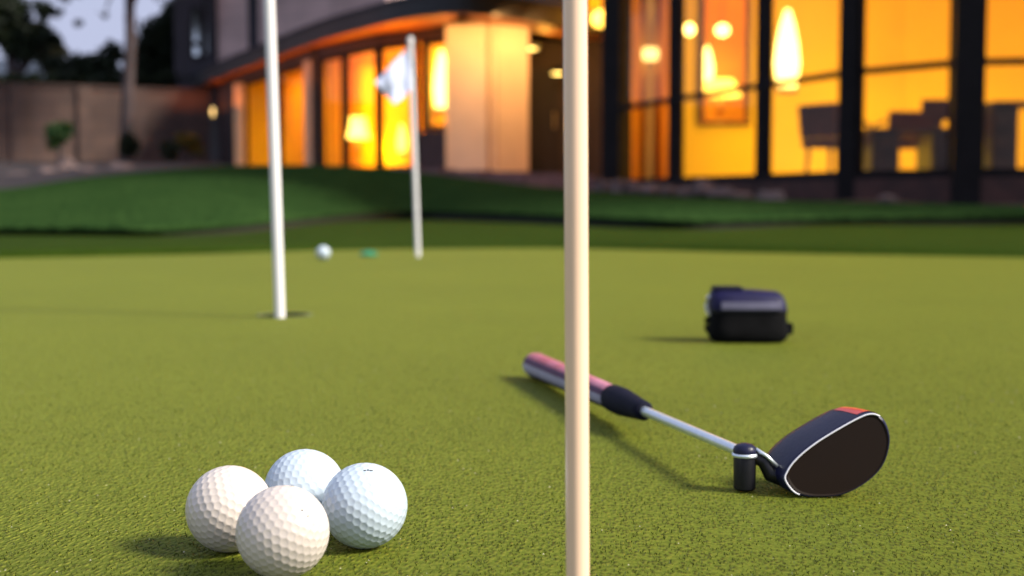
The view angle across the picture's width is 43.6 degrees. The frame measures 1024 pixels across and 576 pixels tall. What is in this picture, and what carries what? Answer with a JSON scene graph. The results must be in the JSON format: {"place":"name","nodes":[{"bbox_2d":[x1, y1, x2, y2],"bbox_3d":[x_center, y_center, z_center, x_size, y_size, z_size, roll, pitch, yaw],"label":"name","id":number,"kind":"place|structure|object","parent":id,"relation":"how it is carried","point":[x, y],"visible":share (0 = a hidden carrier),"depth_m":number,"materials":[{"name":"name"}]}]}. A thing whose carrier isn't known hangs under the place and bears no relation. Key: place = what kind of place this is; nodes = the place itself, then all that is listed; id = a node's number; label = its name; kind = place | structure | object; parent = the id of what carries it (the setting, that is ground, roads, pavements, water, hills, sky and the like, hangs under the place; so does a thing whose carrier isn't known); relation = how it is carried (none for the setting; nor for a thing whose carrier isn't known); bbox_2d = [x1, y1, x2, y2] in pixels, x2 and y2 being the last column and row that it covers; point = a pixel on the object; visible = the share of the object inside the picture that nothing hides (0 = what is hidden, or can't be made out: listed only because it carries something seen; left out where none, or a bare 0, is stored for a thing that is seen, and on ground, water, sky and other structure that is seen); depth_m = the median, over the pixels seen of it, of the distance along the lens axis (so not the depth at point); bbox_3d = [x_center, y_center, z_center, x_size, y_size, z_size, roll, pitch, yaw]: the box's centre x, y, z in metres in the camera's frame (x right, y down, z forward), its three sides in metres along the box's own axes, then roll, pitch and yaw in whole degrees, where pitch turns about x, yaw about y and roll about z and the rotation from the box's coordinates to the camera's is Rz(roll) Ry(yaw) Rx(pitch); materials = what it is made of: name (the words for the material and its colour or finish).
{"place":"outdoors","nodes":[
{"label":"outdoors","id":0,"kind":"place"},
{"bbox_2d":[0,0,171,68],"label":"sky","id":1,"kind":"structure","parent":0,"point":[95,30],"materials":[{"name":"white"}]},
{"bbox_2d":[262,314,305,316],"bbox_3d":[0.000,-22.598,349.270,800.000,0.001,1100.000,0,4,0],"label":"ground","id":2,"kind":"structure","parent":0,"point":[286,315],"depth_m":3.70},
{"bbox_2d":[0,301,1019,573],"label":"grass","id":3,"kind":"structure","parent":0,"point":[552,411],"depth_m":0.88,"materials":[{"name":"green plant"}]},
{"bbox_2d":[0,248,1023,575],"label":"putting green","id":4,"kind":"object","parent":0,"point":[144,302],"visible":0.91,"depth_m":1.13,"materials":[{"name":"green plant"}]},
{"bbox_2d":[185,465,267,552],"bbox_3d":[-0.140,0.109,0.634,0.043,0.043,0.043,0,15,0],"label":"golf ball","id":5,"kind":"object","parent":4,"relation":"on","point":[218,499],"visible":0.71,"depth_m":0.62,"materials":[{"name":"white plastic"}]},
{"bbox_2d":[235,485,329,575],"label":"golf ball","id":6,"kind":"object","parent":4,"relation":"on","point":[282,530],"visible":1,"depth_m":0.57,"materials":[{"name":"white plastic"}]},
{"bbox_2d":[257,312,312,317],"bbox_3d":[-0.352,0.091,1.987,0.086,0.101,0.086,0,4,0],"label":"golf hole","id":7,"kind":"object","parent":4,"relation":"in","point":[261,314],"visible":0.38,"depth_m":1.99,"materials":[{"name":"green"}]},
{"bbox_2d":[264,0,284,317],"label":"flagstick","id":8,"kind":"object","parent":7,"relation":"in","point":[274,154],"visible":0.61,"depth_m":1.92},
{"bbox_2d":[265,449,340,504],"bbox_3d":[-0.110,0.107,0.677,0.043,0.043,0.043,-22,20,-1],"label":"golf ball","id":9,"kind":"object","parent":4,"relation":"on","point":[313,472],"visible":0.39,"depth_m":0.66,"materials":[{"name":"white plastic"}]},
{"bbox_2d":[316,246,329,259],"bbox_3d":[-0.585,-0.109,3.963,0.043,0.043,0.043,18,10,4],"label":"golf ball","id":10,"kind":"object","parent":4,"relation":"on","point":[322,252],"visible":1,"depth_m":3.95,"materials":[{"name":"white plastic"}]},
{"bbox_2d":[322,463,407,548],"bbox_3d":[-0.074,0.109,0.641,0.043,0.043,0.043,18,-33,-18],"label":"golf ball","id":11,"kind":"object","parent":4,"relation":"on","point":[365,505],"visible":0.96,"depth_m":0.63,"materials":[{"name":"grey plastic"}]},
{"bbox_2d":[359,250,377,255],"bbox_3d":[-0.475,-0.116,4.242,0.062,0.017,0.062,0,4,0],"label":"marker disc","id":12,"kind":"object","parent":4,"relation":"on","point":[368,253],"visible":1,"depth_m":4.22,"materials":[{"name":"green plastic"}]},
{"bbox_2d":[374,36,419,256],"bbox_3d":[-0.362,-0.439,4.110,0.160,0.742,0.054,-3,5,-36],"label":"flagstick","id":13,"kind":"object","parent":4,"relation":"on","point":[394,82],"visible":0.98,"depth_m":4.13,"materials":[{"name":"fabric"}]},
{"bbox_2d":[563,0,589,575],"bbox_3d":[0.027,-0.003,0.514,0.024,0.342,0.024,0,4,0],"label":"flagstick","id":14,"kind":"object","parent":4,"relation":"on","point":[575,122],"visible":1,"depth_m":0.51,"materials":[{"name":"white metal"}]},
{"bbox_2d":[523,353,889,495],"bbox_3d":[0.089,0.082,0.999,0.082,0.049,0.557,-1,4,-20],"label":"club","id":15,"kind":"object","parent":4,"relation":"on","point":[838,451],"visible":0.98,"depth_m":0.76,"materials":[{"name":"black metal"}]},
{"bbox_2d":[704,285,792,342],"bbox_3d":[0.295,0.032,1.601,0.110,0.068,0.060,0,4,2],"label":"carrying case","id":16,"kind":"object","parent":4,"relation":"on","point":[738,314],"visible":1,"depth_m":1.58,"materials":[{"name":"black fabric"}]},
{"bbox_2d":[0,165,1023,231],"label":"grass mound","id":17,"kind":"object","parent":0,"point":[196,198],"depth_m":10.79,"materials":[{"name":"green plant"}]},
{"bbox_2d":[0,219,1023,257],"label":"fringe","id":18,"kind":"object","parent":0,"point":[962,240],"visible":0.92,"depth_m":5.61,"materials":[{"name":"green plant"}]},
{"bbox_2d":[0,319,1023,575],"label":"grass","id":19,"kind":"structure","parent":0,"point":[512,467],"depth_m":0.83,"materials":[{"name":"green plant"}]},
{"bbox_2d":[0,212,1023,236],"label":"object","id":20,"kind":"object","parent":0,"point":[591,223],"visible":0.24,"depth_m":9.47,"materials":[{"name":"green plant"}]},
{"bbox_2d":[0,161,1023,204],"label":"soil bed","id":21,"kind":"object","parent":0,"point":[32,177],"visible":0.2,"depth_m":19.46,"materials":[{"name":"brown soil"}]},
{"bbox_2d":[0,0,83,74],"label":"tree","id":22,"kind":"object","parent":21,"relation":"on","point":[25,41],"visible":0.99,"depth_m":35.44,"materials":[{"name":"green plant"}]},
{"bbox_2d":[35,166,62,171],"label":"rock","id":23,"kind":"object","parent":21,"relation":"on","point":[45,169],"visible":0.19,"depth_m":20.84,"materials":[{"name":"beige stone"}]},
{"bbox_2d":[36,21,76,74],"bbox_3d":[-13.320,-5.492,37.712,1.622,4.767,1.160,-1,4,-18],"label":"tree","id":24,"kind":"object","parent":21,"relation":"on","point":[64,51],"visible":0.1,"depth_m":37.47,"materials":[{"name":"green plant"}]},
{"bbox_2d":[43,120,74,163],"bbox_3d":[-9.517,-2.970,26.865,0.706,1.133,0.555,0,4,0],"label":"shrub","id":25,"kind":"object","parent":21,"relation":"on","point":[58,135],"visible":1,"depth_m":26.76,"materials":[{"name":"green plant"}]},
{"bbox_2d":[0,59,118,76],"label":"neighbour house","id":26,"kind":"structure","parent":21,"relation":"on","point":[33,65],"depth_m":48.48,"materials":[{"name":"blue stone"}]},
{"bbox_2d":[53,157,81,168],"bbox_3d":[-7.610,-2.025,21.916,0.480,0.434,0.516,-2,4,-28],"label":"rock","id":27,"kind":"object","parent":21,"relation":"on","point":[67,163],"visible":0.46,"depth_m":21.80,"materials":[{"name":"beige stone"}]},
{"bbox_2d":[76,166,97,171],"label":"rock","id":28,"kind":"object","parent":21,"relation":"on","point":[86,168],"visible":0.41,"depth_m":19.83,"materials":[{"name":"grey stone"}]},
{"bbox_2d":[61,39,123,75],"bbox_3d":[-12.052,-5.091,36.749,2.165,4.095,1.587,0,4,0],"label":"tree","id":29,"kind":"object","parent":21,"relation":"on","point":[109,58],"visible":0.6,"depth_m":36.36,"materials":[{"name":"green plant"}]},
{"bbox_2d":[0,69,191,87],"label":"hedge","id":30,"kind":"object","parent":21,"relation":"on","point":[165,79],"visible":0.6,"depth_m":34.02,"materials":[{"name":"green plant"}]},
{"bbox_2d":[0,82,210,162],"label":"garden wall","id":31,"kind":"structure","parent":21,"relation":"on","point":[30,111],"depth_m":31.63,"materials":[{"name":"beige concrete"}]},
{"bbox_2d":[109,162,132,168],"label":"rock","id":32,"kind":"object","parent":21,"relation":"on","point":[119,165],"visible":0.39,"depth_m":21.84,"materials":[{"name":"grey stone"}]},
{"bbox_2d":[96,0,155,161],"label":"tree","id":33,"kind":"object","parent":21,"relation":"on","point":[126,115],"visible":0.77,"depth_m":29.14,"materials":[{"name":"brown plant"}]},
{"bbox_2d":[116,130,141,162],"bbox_3d":[-8.363,-2.971,27.857,0.516,0.942,0.492,3,5,34],"label":"shrub","id":34,"kind":"object","parent":21,"relation":"on","point":[128,142],"visible":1,"depth_m":27.78,"materials":[{"name":"green plant"}]},
{"bbox_2d":[123,0,173,77],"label":"tree","id":35,"kind":"object","parent":21,"relation":"on","point":[154,51],"visible":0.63,"depth_m":36.20,"materials":[{"name":"green plant"}]},
{"bbox_2d":[159,140,181,162],"bbox_3d":[-7.430,-2.862,27.890,0.529,0.790,0.445,0,4,0],"label":"shrub","id":36,"kind":"object","parent":21,"relation":"on","point":[169,151],"visible":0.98,"depth_m":27.80,"materials":[{"name":"green plant"}]},
{"bbox_2d":[174,131,205,162],"bbox_3d":[-7.139,-2.985,28.381,0.710,0.971,0.463,-1,4,-14],"label":"shrub","id":37,"kind":"object","parent":21,"relation":"on","point":[190,143],"visible":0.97,"depth_m":28.27,"materials":[{"name":"green plant"}]},
{"bbox_2d":[389,167,601,190],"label":"terrace wall","id":38,"kind":"structure","parent":21,"relation":"on","point":[555,180],"depth_m":17.86,"materials":[{"name":"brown stone"}]},
{"bbox_2d":[173,0,1023,204],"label":"clubhouse","id":39,"kind":"structure","parent":21,"relation":"on","point":[872,62],"depth_m":20.50,"materials":[{"name":"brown wood"}]},
{"bbox_2d":[190,8,200,42],"bbox_3d":[-8.316,-6.902,33.670,0.254,0.916,0.080,0,4,0],"label":"upper window","id":40,"kind":"structure","parent":39,"relation":"in","point":[195,14],"depth_m":33.65,"materials":[{"name":"grey glass"}]},
{"bbox_2d":[191,45,200,57],"bbox_3d":[-8.316,-6.237,33.714,0.254,0.334,0.080,0,4,0],"label":"upper window","id":41,"kind":"structure","parent":39,"relation":"in","point":[195,49],"depth_m":33.68,"materials":[{"name":"grey glass"}]},
{"bbox_2d":[203,0,210,55],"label":"upper window","id":42,"kind":"structure","parent":39,"relation":"in","point":[204,1],"depth_m":33.59,"materials":[{"name":"brown metal"}]},
{"bbox_2d":[244,72,277,164],"bbox_3d":[-5.662,-3.626,29.058,0.080,2.274,2.711,-2,4,-27],"label":"window","id":43,"kind":"structure","parent":39,"relation":"in","point":[246,101],"depth_m":30.17,"materials":[{"name":"brown metal"}]},
{"bbox_2d":[278,64,303,164],"bbox_3d":[-4.609,-3.488,26.962,0.080,2.274,1.989,-2,4,-26],"label":"window","id":44,"kind":"structure","parent":39,"relation":"in","point":[280,105],"depth_m":27.76,"materials":[{"name":"brown metal"}]},
{"bbox_2d":[319,54,344,165],"bbox_3d":[-3.466,-3.361,24.793,0.080,2.244,0.953,-3,5,-36],"label":"window","id":45,"kind":"structure","parent":39,"relation":"in","point":[322,60],"depth_m":25.06,"materials":[{"name":"brown metal"}]},
{"bbox_2d":[347,117,369,161],"bbox_3d":[-2.950,-2.832,24.467,0.480,0.850,0.480,0,4,0],"label":"table lamp","id":46,"kind":"object","parent":39,"relation":"on","point":[358,129],"visible":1,"depth_m":24.30,"materials":[{"name":"beige"}]},
{"bbox_2d":[344,46,378,167],"bbox_3d":[-2.790,-3.297,23.822,0.080,2.244,1.287,-3,5,-34],"label":"window","id":47,"kind":"structure","parent":39,"relation":"in","point":[347,55],"depth_m":24.19,"materials":[{"name":"brown metal"}]},
{"bbox_2d":[378,42,413,167],"bbox_3d":[-2.026,-3.240,22.953,0.931,2.244,0.080,3,5,37],"label":"window","id":48,"kind":"structure","parent":39,"relation":"in","point":[381,48],"depth_m":23.17,"materials":[{"name":"brown metal"}]},
{"bbox_2d":[397,123,405,155],"bbox_3d":[-2.037,-2.735,23.622,0.180,0.600,0.180,0,4,0],"label":"wall lamp","id":49,"kind":"object","parent":39,"relation":"attached to","point":[401,141],"visible":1,"depth_m":23.57,"materials":[{"name":"beige"}]},
{"bbox_2d":[421,39,445,130],"bbox_3d":[-1.318,-3.545,22.376,0.641,1.560,0.080,3,5,39],"label":"window","id":50,"kind":"structure","parent":39,"relation":"in","point":[424,64],"depth_m":22.51,"materials":[{"name":"brown metal"}]},
{"bbox_2d":[433,49,445,111],"bbox_3d":[-1.254,-3.694,22.807,0.300,1.120,0.300,0,4,0],"label":"wall lamp","id":51,"kind":"object","parent":39,"relation":"attached to","point":[439,89],"visible":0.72,"depth_m":22.71,"materials":[{"name":"beige glass"}]},
{"bbox_2d":[529,41,537,49],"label":"ceiling lamp","id":52,"kind":"object","parent":39,"relation":"attached to","point":[533,45],"visible":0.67,"depth_m":22.86,"materials":[{"name":"beige"}]},
{"bbox_2d":[531,69,558,172],"bbox_3d":[0.627,-3.081,24.226,0.530,2.121,0.129,0,4,2],"label":"door","id":53,"kind":"structure","parent":39,"relation":"in","point":[544,84],"depth_m":24.23,"materials":[{"name":"brown wood"}]},
{"bbox_2d":[551,66,562,73],"bbox_3d":[0.833,-3.976,23.390,0.240,0.120,0.240,0,4,0],"label":"ceiling lamp","id":54,"kind":"object","parent":39,"relation":"attached to","point":[556,69],"visible":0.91,"depth_m":23.29,"materials":[{"name":"beige"}]},
{"bbox_2d":[591,0,601,27],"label":"pendant lamp","id":55,"kind":"object","parent":39,"relation":"attached to","point":[596,18],"visible":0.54,"depth_m":22.82,"materials":[{"name":"beige glass"}]},
{"bbox_2d":[620,0,667,184],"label":"window","id":56,"kind":"structure","parent":39,"relation":"in","point":[623,107],"depth_m":17.33,"materials":[{"name":"brown metal"}]},
{"bbox_2d":[642,24,657,60],"bbox_3d":[2.195,-3.894,20.288,0.440,0.580,0.440,0,4,0],"label":"pendant lamp","id":57,"kind":"object","parent":39,"relation":"attached to","point":[650,53],"visible":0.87,"depth_m":20.15,"materials":[{"name":"beige glass"}]},
{"bbox_2d":[685,0,694,35],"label":"pendant lamp","id":58,"kind":"object","parent":39,"relation":"attached to","point":[689,29],"visible":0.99,"depth_m":17.18,"materials":[{"name":"beige glass"}]},
{"bbox_2d":[704,46,713,84],"bbox_3d":[3.248,-3.688,21.304,0.220,0.680,0.220,0,4,0],"label":"wall lamp","id":59,"kind":"object","parent":39,"relation":"attached to","point":[708,70],"visible":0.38,"depth_m":21.22,"materials":[{"name":"beige glass"}]},
{"bbox_2d":[674,0,755,183],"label":"window","id":60,"kind":"structure","parent":39,"relation":"in","point":[680,97],"depth_m":15.70,"materials":[{"name":"brown metal"}]},
{"bbox_2d":[704,79,740,120],"bbox_3d":[3.417,-3.061,21.045,0.700,0.710,0.700,0,4,0],"label":"table lamp","id":61,"kind":"object","parent":39,"relation":"on","point":[712,84],"visible":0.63,"depth_m":20.86,"materials":[{"name":"beige"}]},
{"bbox_2d":[715,0,729,35],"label":"pendant lamp","id":62,"kind":"object","parent":39,"relation":"attached to","point":[722,28],"visible":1,"depth_m":19.52,"materials":[{"name":"beige glass"}]},
{"bbox_2d":[774,9,799,93],"bbox_3d":[3.661,-3.153,17.030,0.340,1.120,0.340,0,4,0],"label":"wall lamp","id":63,"kind":"object","parent":39,"relation":"attached to","point":[787,62],"visible":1,"depth_m":16.92,"materials":[{"name":"beige glass"}]},
{"bbox_2d":[762,0,838,180],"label":"window","id":64,"kind":"structure","parent":39,"relation":"in","point":[769,84],"depth_m":13.89,"materials":[{"name":"brown metal"}]},
{"bbox_2d":[798,102,869,171],"bbox_3d":[3.575,-1.606,14.302,0.562,0.878,0.645,-3,5,-35],"label":"armchair","id":65,"kind":"object","parent":39,"relation":"on","point":[819,122],"visible":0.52,"depth_m":14.16,"materials":[{"name":"grey fabric"}]},
{"bbox_2d":[856,0,952,178],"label":"window","id":66,"kind":"structure","parent":39,"relation":"in","point":[862,70],"depth_m":12.34,"materials":[{"name":"brown metal"}]},
{"bbox_2d":[863,128,947,169],"bbox_3d":[4.223,-1.406,13.637,0.954,0.560,0.600,0,4,0],"label":"desk","id":67,"kind":"object","parent":39,"relation":"on","point":[881,148],"visible":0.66,"depth_m":13.37,"materials":[{"name":"brown wood"}]},
{"bbox_2d":[921,99,947,127],"bbox_3d":[4.541,-1.851,13.678,0.340,0.320,0.120,0,4,0],"label":"monitor","id":68,"kind":"object","parent":67,"relation":"on","point":[936,110],"visible":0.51,"depth_m":13.64,"materials":[{"name":"black plastic"}]},
{"bbox_2d":[871,111,943,148],"bbox_3d":[4.485,-1.581,14.489,0.710,0.804,0.556,0,4,0],"label":"armchair","id":69,"kind":"object","parent":39,"relation":"on","point":[904,119],"visible":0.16,"depth_m":14.21,"materials":[{"name":"grey fabric"}]},
{"bbox_2d":[981,0,1023,176],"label":"window","id":70,"kind":"structure","parent":39,"relation":"in","point":[985,172],"depth_m":11.68,"materials":[{"name":"brown metal"}]},
{"bbox_2d":[984,101,1023,167],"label":"sideboard","id":71,"kind":"object","parent":39,"relation":"on","point":[1001,136],"visible":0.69,"depth_m":12.86,"materials":[{"name":"brown wood"}]},
{"bbox_2d":[592,180,611,191],"bbox_3d":[1.064,-1.155,14.559,0.284,0.150,0.241,-1,4,-10],"label":"rock","id":72,"kind":"object","parent":21,"relation":"on","point":[602,185],"visible":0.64,"depth_m":14.45,"materials":[{"name":"grey stone"}]},
{"bbox_2d":[610,179,635,193],"bbox_3d":[1.234,-1.102,14.162,0.301,0.197,0.335,0,4,5],"label":"rock","id":73,"kind":"object","parent":21,"relation":"on","point":[620,186],"visible":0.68,"depth_m":14.04,"materials":[{"name":"grey stone"}]},
{"bbox_2d":[630,184,643,193],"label":"rock","id":74,"kind":"object","parent":21,"relation":"on","point":[635,188],"visible":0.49,"depth_m":13.77,"materials":[{"name":"grey stone"}]},
{"bbox_2d":[639,184,662,194],"bbox_3d":[1.492,-1.020,13.665,0.288,0.189,0.283,-2,4,-29],"label":"rock","id":75,"kind":"object","parent":21,"relation":"on","point":[649,189],"visible":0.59,"depth_m":13.56,"materials":[{"name":"grey stone"}]},
{"bbox_2d":[659,185,677,195],"bbox_3d":[1.634,-0.999,13.367,0.193,0.154,0.183,3,5,41],"label":"rock","id":76,"kind":"object","parent":21,"relation":"on","point":[667,190],"visible":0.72,"depth_m":13.31,"materials":[{"name":"grey stone"}]},
{"bbox_2d":[675,186,693,196],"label":"rock","id":77,"kind":"object","parent":21,"relation":"on","point":[685,191],"visible":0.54,"depth_m":12.93,"materials":[{"name":"grey stone"}]},
{"bbox_2d":[691,179,716,197],"bbox_3d":[1.940,-0.962,12.966,0.368,0.285,0.327,-4,5,-45],"label":"rock","id":78,"kind":"object","parent":21,"relation":"on","point":[702,188],"visible":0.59,"depth_m":12.88,"materials":[{"name":"grey stone"}]},
{"bbox_2d":[705,187,733,197],"bbox_3d":[2.075,-0.919,12.675,0.286,0.173,0.237,4,5,43],"label":"rock","id":79,"kind":"object","parent":21,"relation":"on","point":[719,192],"visible":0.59,"depth_m":12.62,"materials":[{"name":"grey stone"}]},
{"bbox_2d":[727,191,752,198],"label":"rock","id":80,"kind":"object","parent":21,"relation":"on","point":[739,195],"visible":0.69,"depth_m":12.21,"materials":[{"name":"grey stone"}]},
{"bbox_2d":[755,190,785,199],"bbox_3d":[2.419,-0.845,11.978,0.328,0.144,0.197,2,4,32],"label":"rock","id":81,"kind":"object","parent":21,"relation":"on","point":[770,195],"visible":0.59,"depth_m":11.90,"materials":[{"name":"grey stone"}]},
{"bbox_2d":[877,194,898,202],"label":"rock","id":82,"kind":"object","parent":21,"relation":"on","point":[885,198],"visible":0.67,"depth_m":11.30,"materials":[{"name":"grey stone"}]}
]}

